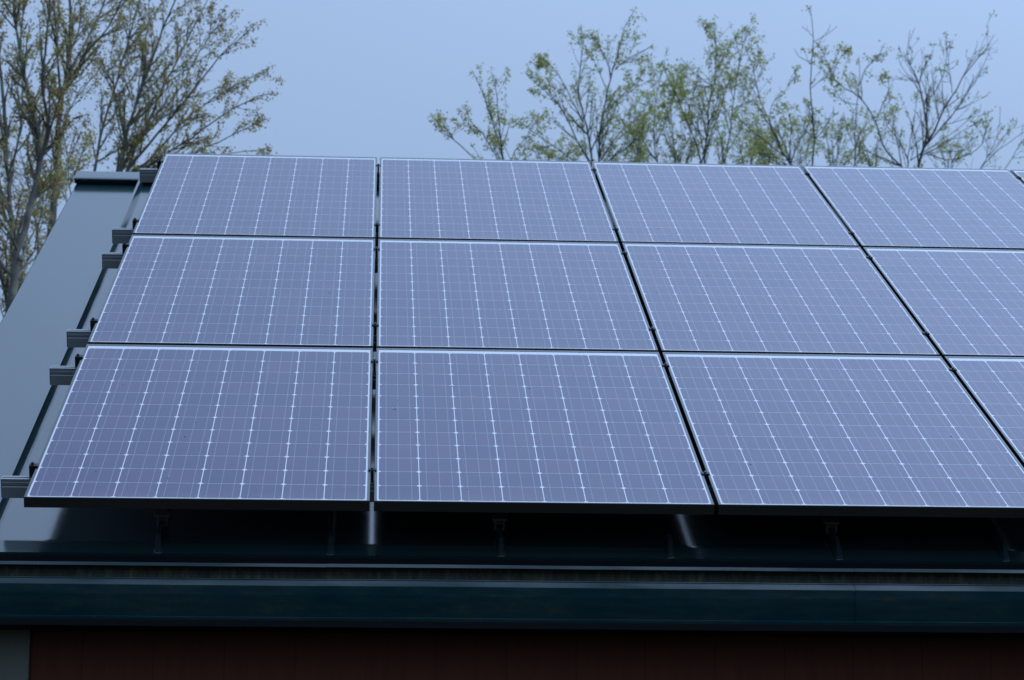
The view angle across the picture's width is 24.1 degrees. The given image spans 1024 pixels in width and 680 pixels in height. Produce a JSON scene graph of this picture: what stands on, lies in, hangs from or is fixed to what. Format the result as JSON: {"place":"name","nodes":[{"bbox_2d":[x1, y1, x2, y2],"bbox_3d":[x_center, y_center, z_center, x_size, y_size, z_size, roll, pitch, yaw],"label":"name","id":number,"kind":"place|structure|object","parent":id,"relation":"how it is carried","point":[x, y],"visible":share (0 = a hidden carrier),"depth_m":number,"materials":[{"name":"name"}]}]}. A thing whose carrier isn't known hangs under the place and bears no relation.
{"place":"outdoors","nodes":[
{"label":"outdoors","id":0,"kind":"place"},
{"bbox_2d":[0,0,1023,322],"label":"sky","id":1,"kind":"structure","parent":0,"point":[364,78],"materials":[{"name":"blue"}]},
{"label":"ground","id":2,"kind":"structure","parent":0,"visible":0},
{"bbox_2d":[0,81,51,316],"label":"budding tree","id":3,"kind":"object","parent":2,"relation":"on","point":[37,249],"visible":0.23,"depth_m":22.67,"materials":[{"name":"grey plant"}]},
{"bbox_2d":[0,0,62,304],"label":"budding tree","id":4,"kind":"object","parent":2,"relation":"on","point":[5,127],"visible":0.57,"depth_m":20.39,"materials":[{"name":"brown plant"}]},
{"bbox_2d":[0,0,87,313],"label":"budding tree","id":5,"kind":"object","parent":2,"relation":"on","point":[37,133],"visible":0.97,"depth_m":19.49,"materials":[{"name":"green plant"}]},
{"bbox_2d":[43,111,106,236],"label":"budding tree","id":6,"kind":"object","parent":2,"relation":"on","point":[62,177],"visible":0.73,"depth_m":18.77,"materials":[{"name":"brown plant"}]},
{"bbox_2d":[0,0,160,235],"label":"budding tree","id":7,"kind":"object","parent":2,"relation":"on","point":[71,74],"visible":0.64,"depth_m":21.09,"materials":[{"name":"green plant"}]},
{"bbox_2d":[86,0,285,171],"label":"budding tree","id":8,"kind":"object","parent":2,"relation":"on","point":[137,139],"visible":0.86,"depth_m":21.92,"materials":[{"name":"green plant"}]},
{"bbox_2d":[429,62,551,159],"bbox_3d":[-0.222,2.061,23.529,1.331,10.113,1.083,1,-13,-3],"label":"budding tree","id":9,"kind":"object","parent":2,"relation":"on","point":[499,142],"visible":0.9,"depth_m":24.50,"materials":[{"name":"green plant"}]},
{"bbox_2d":[0,171,1023,679],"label":"house","id":10,"kind":"structure","parent":2,"relation":"on","point":[228,595],"depth_m":7.42,"materials":[{"name":"metal"}]},
{"bbox_2d":[154,511,170,526],"bbox_3d":[-1.098,0.563,7.548,0.048,0.042,0.040,1,17,-3],"label":"seam clamp","id":11,"kind":"object","parent":10,"relation":"attached to","point":[163,515],"visible":1,"depth_m":7.53,"materials":[{"name":"black metal"}]},
{"bbox_2d":[49,366,375,388],"bbox_3d":[1.093,0.168,8.781,5.514,0.064,0.030,1,17,-3],"label":"mounting rail","id":12,"kind":"object","parent":10,"relation":"attached to","point":[61,375],"visible":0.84,"depth_m":8.62,"materials":[{"name":"silver metal"}]},
{"bbox_2d":[75,354,82,366],"bbox_3d":[-1.555,0.072,8.628,0.028,0.046,0.025,1,17,-3],"label":"end clamp","id":13,"kind":"object","parent":12,"relation":"attached to","point":[78,357],"visible":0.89,"depth_m":8.62,"materials":[{"name":"black metal"}]},
{"bbox_2d":[371,359,377,370],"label":"clamp","id":14,"kind":"object","parent":12,"relation":"attached to","point":[374,361],"visible":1,"depth_m":8.68,"materials":[{"name":"grey metal"}]},
{"bbox_2d":[139,168,379,186],"bbox_3d":[0.940,-0.762,11.847,5.514,0.064,0.030,1,17,-3],"label":"mounting rail","id":15,"kind":"object","parent":10,"relation":"attached to","point":[147,174],"visible":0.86,"depth_m":11.68,"materials":[{"name":"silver metal"}]},
{"bbox_2d":[157,159,162,168],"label":"end clamp","id":16,"kind":"object","parent":15,"relation":"attached to","point":[159,161],"visible":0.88,"depth_m":11.68,"materials":[{"name":"black metal"}]},
{"bbox_2d":[1,476,714,505],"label":"mounting rail","id":17,"kind":"object","parent":10,"relation":"attached to","point":[14,486],"visible":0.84,"depth_m":7.52,"materials":[{"name":"silver metal"}]},
{"bbox_2d":[29,462,38,476],"bbox_3d":[-1.498,0.405,7.530,0.028,0.046,0.025,1,17,-3],"label":"end clamp","id":18,"kind":"object","parent":17,"relation":"attached to","point":[32,466],"visible":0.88,"depth_m":7.52,"materials":[{"name":"black metal"}]},
{"bbox_2d":[24,344,372,510],"bbox_3d":[-0.995,0.268,8.060,1.045,0.035,1.592,1,17,-3],"label":"solar panel","id":19,"kind":"object","parent":17,"relation":"attached to","point":[206,427],"visible":1,"depth_m":7.90,"materials":[{"name":"blue"}]},
{"bbox_2d":[368,467,376,480],"bbox_3d":[-0.441,0.422,7.589,0.026,0.043,0.022,1,17,-3],"label":"clamp","id":20,"kind":"object","parent":17,"relation":"attached to","point":[372,469],"visible":1,"depth_m":7.58,"materials":[{"name":"black metal"}]},
{"bbox_2d":[374,348,713,514],"bbox_3d":[0.061,0.283,8.119,1.045,0.034,1.592,1,17,-3],"label":"solar panel","id":21,"kind":"object","parent":17,"relation":"attached to","point":[520,431],"visible":1,"depth_m":7.96,"materials":[{"name":"blue"}]},
{"bbox_2d":[701,471,709,482],"bbox_3d":[0.615,0.438,7.648,0.026,0.043,0.022,1,17,-3],"label":"clamp","id":22,"kind":"object","parent":17,"relation":"attached to","point":[705,473],"visible":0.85,"depth_m":7.64,"materials":[{"name":"grey metal"}]},
{"bbox_2d":[662,352,1023,517],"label":"solar panel","id":23,"kind":"object","parent":17,"relation":"attached to","point":[841,435],"visible":0.99,"depth_m":8.03,"materials":[{"name":"blue"}]},
{"bbox_2d":[944,356,1023,466],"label":"solar panel","id":24,"kind":"object","parent":17,"relation":"attached to","point":[993,387],"visible":0.9,"depth_m":8.59,"materials":[{"name":"blue"}]},
{"bbox_2d":[66,329,658,351],"bbox_3d":[1.073,0.034,9.222,5.514,0.064,0.030,1,17,-3],"label":"mounting rail","id":25,"kind":"object","parent":10,"relation":"attached to","point":[78,338],"visible":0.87,"depth_m":9.06,"materials":[{"name":"silver metal"}]},
{"bbox_2d":[90,317,97,329],"bbox_3d":[-1.577,-0.062,9.070,0.028,0.046,0.025,1,17,-3],"label":"end clamp","id":26,"kind":"object","parent":25,"relation":"attached to","point":[93,321],"visible":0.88,"depth_m":9.06,"materials":[{"name":"black metal"}]},
{"bbox_2d":[88,235,374,347],"bbox_3d":[-1.074,-0.200,9.603,1.045,0.034,1.592,1,17,-3],"label":"solar panel","id":27,"kind":"object","parent":25,"relation":"attached to","point":[238,291],"visible":0.95,"depth_m":9.50,"materials":[{"name":"blue"}]},
{"bbox_2d":[372,322,378,333],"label":"clamp","id":28,"kind":"object","parent":25,"relation":"attached to","point":[374,324],"visible":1,"depth_m":9.12,"materials":[{"name":"grey metal"}]},
{"bbox_2d":[377,239,657,351],"bbox_3d":[-0.018,-0.184,9.662,1.045,0.034,1.592,1,17,-3],"label":"solar panel","id":29,"kind":"object","parent":25,"relation":"on","point":[503,295],"visible":0.95,"depth_m":9.56,"materials":[{"name":"blue"}]},
{"bbox_2d":[649,327,655,336],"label":"clamp","id":30,"kind":"object","parent":25,"relation":"attached to","point":[652,329],"visible":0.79,"depth_m":9.18,"materials":[{"name":"grey metal"}]},
{"bbox_2d":[622,243,939,358],"bbox_3d":[1.039,-0.169,9.720,1.045,0.034,1.592,1,17,-3],"label":"solar panel","id":31,"kind":"object","parent":25,"relation":"on","point":[760,299],"visible":0.95,"depth_m":9.62,"materials":[{"name":"blue"}]},
{"bbox_2d":[863,247,1023,359],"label":"solar panel","id":32,"kind":"object","parent":25,"relation":"attached to","point":[962,302],"visible":0.92,"depth_m":9.81,"materials":[{"name":"blue"}]},
{"bbox_2d":[102,252,630,274],"bbox_3d":[1.020,-0.296,10.311,5.514,0.064,0.030,1,17,-3],"label":"mounting rail","id":33,"kind":"object","parent":10,"relation":"attached to","point":[111,260],"visible":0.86,"depth_m":10.15,"materials":[{"name":"silver metal"}]},
{"bbox_2d":[122,242,128,252],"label":"end clamp","id":34,"kind":"object","parent":33,"relation":"attached to","point":[124,245],"visible":0.87,"depth_m":10.15,"materials":[{"name":"black metal"}]},
{"bbox_2d":[112,228,621,249],"bbox_3d":[0.995,-0.418,10.713,5.514,0.064,0.030,1,17,-3],"label":"mounting rail","id":35,"kind":"object","parent":10,"relation":"attached to","point":[121,235],"visible":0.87,"depth_m":10.55,"materials":[{"name":"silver metal"}]},
{"bbox_2d":[132,218,138,228],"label":"end clamp","id":36,"kind":"object","parent":35,"relation":"attached to","point":[134,221],"visible":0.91,"depth_m":10.55,"materials":[{"name":"black metal"}]},
{"bbox_2d":[133,153,376,238],"bbox_3d":[-1.153,-0.669,11.144,1.045,0.035,1.592,1,17,-3],"label":"solar panel","id":37,"kind":"object","parent":35,"relation":"attached to","point":[260,195],"visible":0.96,"depth_m":11.05,"materials":[{"name":"blue"}]},
{"bbox_2d":[378,157,618,242],"bbox_3d":[-0.096,-0.653,11.203,1.045,0.035,1.592,1,17,-3],"label":"solar panel","id":38,"kind":"object","parent":35,"relation":"attached to","point":[485,199],"visible":0.95,"depth_m":11.11,"materials":[{"name":"blue"}]},
{"bbox_2d":[592,162,858,248],"bbox_3d":[0.960,-0.636,11.262,1.045,0.035,1.592,1,17,-3],"label":"solar panel","id":39,"kind":"object","parent":35,"relation":"attached to","point":[691,203],"visible":0.94,"depth_m":11.17,"materials":[{"name":"blue"}]},
{"bbox_2d":[802,165,1023,249],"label":"solar panel","id":40,"kind":"object","parent":35,"relation":"attached to","point":[914,207],"visible":0.92,"depth_m":11.30,"materials":[{"name":"blue"}]},
{"bbox_2d":[1010,169,1023,182],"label":"solar panel","id":41,"kind":"object","parent":35,"relation":"attached to","point":[1017,173],"visible":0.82,"depth_m":12.03,"materials":[{"name":"blue"}]},
{"bbox_2d":[492,514,506,530],"bbox_3d":[-0.040,0.579,7.607,0.048,0.042,0.040,1,17,-3],"label":"seam clamp","id":42,"kind":"object","parent":10,"relation":"attached to","point":[499,518],"visible":1,"depth_m":7.59,"materials":[{"name":"grey metal"}]},
{"bbox_2d":[823,518,839,533],"bbox_3d":[1.018,0.594,7.666,0.048,0.042,0.040,1,17,-3],"label":"seam clamp","id":43,"kind":"object","parent":10,"relation":"attached to","point":[832,522],"visible":1,"depth_m":7.65,"materials":[{"name":"grey metal"}]},
{"bbox_2d":[523,126,588,160],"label":"budding tree","id":44,"kind":"object","parent":2,"relation":"on","point":[553,153],"visible":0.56,"depth_m":27.89,"materials":[{"name":"green plant"}]},
{"bbox_2d":[500,6,667,166],"bbox_3d":[0.782,1.834,24.487,1.920,10.998,1.774,1,-13,-3],"label":"budding tree","id":45,"kind":"object","parent":2,"relation":"on","point":[546,63],"visible":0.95,"depth_m":25.55,"materials":[{"name":"green plant"}]},
{"bbox_2d":[610,105,660,161],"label":"budding tree","id":46,"kind":"object","parent":2,"relation":"on","point":[645,120],"visible":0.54,"depth_m":25.79,"materials":[{"name":"green plant"}]},
{"bbox_2d":[611,48,693,162],"bbox_3d":[1.607,2.074,26.121,0.725,11.276,1.639,7,-15,-27],"label":"budding tree","id":47,"kind":"object","parent":2,"relation":"on","point":[654,120],"visible":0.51,"depth_m":27.33,"materials":[{"name":"green plant"}]},
{"bbox_2d":[649,86,713,162],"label":"budding tree","id":48,"kind":"object","parent":2,"relation":"on","point":[673,151],"visible":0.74,"depth_m":25.25,"materials":[{"name":"green plant"}]},
{"bbox_2d":[654,15,771,163],"bbox_3d":[2.043,1.783,24.296,1.530,11.013,0.991,6,-14,-24],"label":"budding tree","id":49,"kind":"object","parent":2,"relation":"on","point":[670,82],"visible":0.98,"depth_m":25.27,"materials":[{"name":"green plant"}]},
{"bbox_2d":[708,13,774,163],"bbox_3d":[2.579,1.982,25.350,0.711,11.107,1.092,-6,-15,26],"label":"budding tree","id":50,"kind":"object","parent":2,"relation":"on","point":[721,142],"visible":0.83,"depth_m":26.21,"materials":[{"name":"green plant"}]},
{"bbox_2d":[713,111,779,164],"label":"budding tree","id":51,"kind":"object","parent":2,"relation":"on","point":[742,147],"visible":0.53,"depth_m":28.16,"materials":[{"name":"green plant"}]},
{"bbox_2d":[745,118,789,164],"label":"budding tree","id":52,"kind":"object","parent":2,"relation":"on","point":[761,145],"visible":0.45,"depth_m":26.27,"materials":[{"name":"green plant"}]},
{"bbox_2d":[718,36,830,165],"bbox_3d":[2.642,1.881,23.811,1.126,10.605,1.223,1,-13,-3],"label":"budding tree","id":53,"kind":"object","parent":2,"relation":"on","point":[764,116],"visible":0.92,"depth_m":24.87,"materials":[{"name":"green plant"}]},
{"bbox_2d":[773,114,831,166],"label":"budding tree","id":54,"kind":"object","parent":2,"relation":"on","point":[800,161],"visible":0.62,"depth_m":28.18,"materials":[{"name":"green plant"}]},
{"bbox_2d":[794,5,841,165],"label":"budding tree","id":55,"kind":"object","parent":2,"relation":"on","point":[811,83],"visible":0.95,"depth_m":23.48,"materials":[{"name":"green plant"}]},
{"bbox_2d":[810,112,863,165],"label":"budding tree","id":56,"kind":"object","parent":2,"relation":"on","point":[829,152],"visible":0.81,"depth_m":26.84,"materials":[{"name":"green plant"}]},
{"bbox_2d":[837,55,884,165],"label":"budding tree","id":57,"kind":"object","parent":2,"relation":"on","point":[852,128],"visible":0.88,"depth_m":24.58,"materials":[{"name":"green plant"}]},
{"bbox_2d":[808,40,925,167],"bbox_3d":[3.792,1.996,25.028,1.167,10.940,0.992,-10,-17,38],"label":"budding tree","id":58,"kind":"object","parent":2,"relation":"on","point":[876,57],"visible":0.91,"depth_m":26.04,"materials":[{"name":"green plant"}]},
{"bbox_2d":[839,100,898,166],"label":"budding tree","id":59,"kind":"object","parent":2,"relation":"on","point":[869,161],"visible":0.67,"depth_m":27.45,"materials":[{"name":"green plant"}]},
{"bbox_2d":[878,80,980,167],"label":"budding tree","id":60,"kind":"object","parent":2,"relation":"on","point":[920,138],"visible":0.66,"depth_m":27.11,"materials":[{"name":"green plant"}]},
{"bbox_2d":[880,10,1003,167],"bbox_3d":[4.519,1.868,24.299,1.249,10.861,1.391,-2,-13,10],"label":"budding tree","id":61,"kind":"object","parent":2,"relation":"on","point":[927,140],"visible":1,"depth_m":25.16,"materials":[{"name":"green plant"}]},
{"bbox_2d":[925,128,978,167],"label":"budding tree","id":62,"kind":"object","parent":2,"relation":"on","point":[957,154],"visible":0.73,"depth_m":27.39,"materials":[{"name":"green plant"}]},
{"bbox_2d":[965,109,1023,168],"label":"budding tree","id":63,"kind":"object","parent":2,"relation":"on","point":[993,154],"visible":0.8,"depth_m":25.49,"materials":[{"name":"green plant"}]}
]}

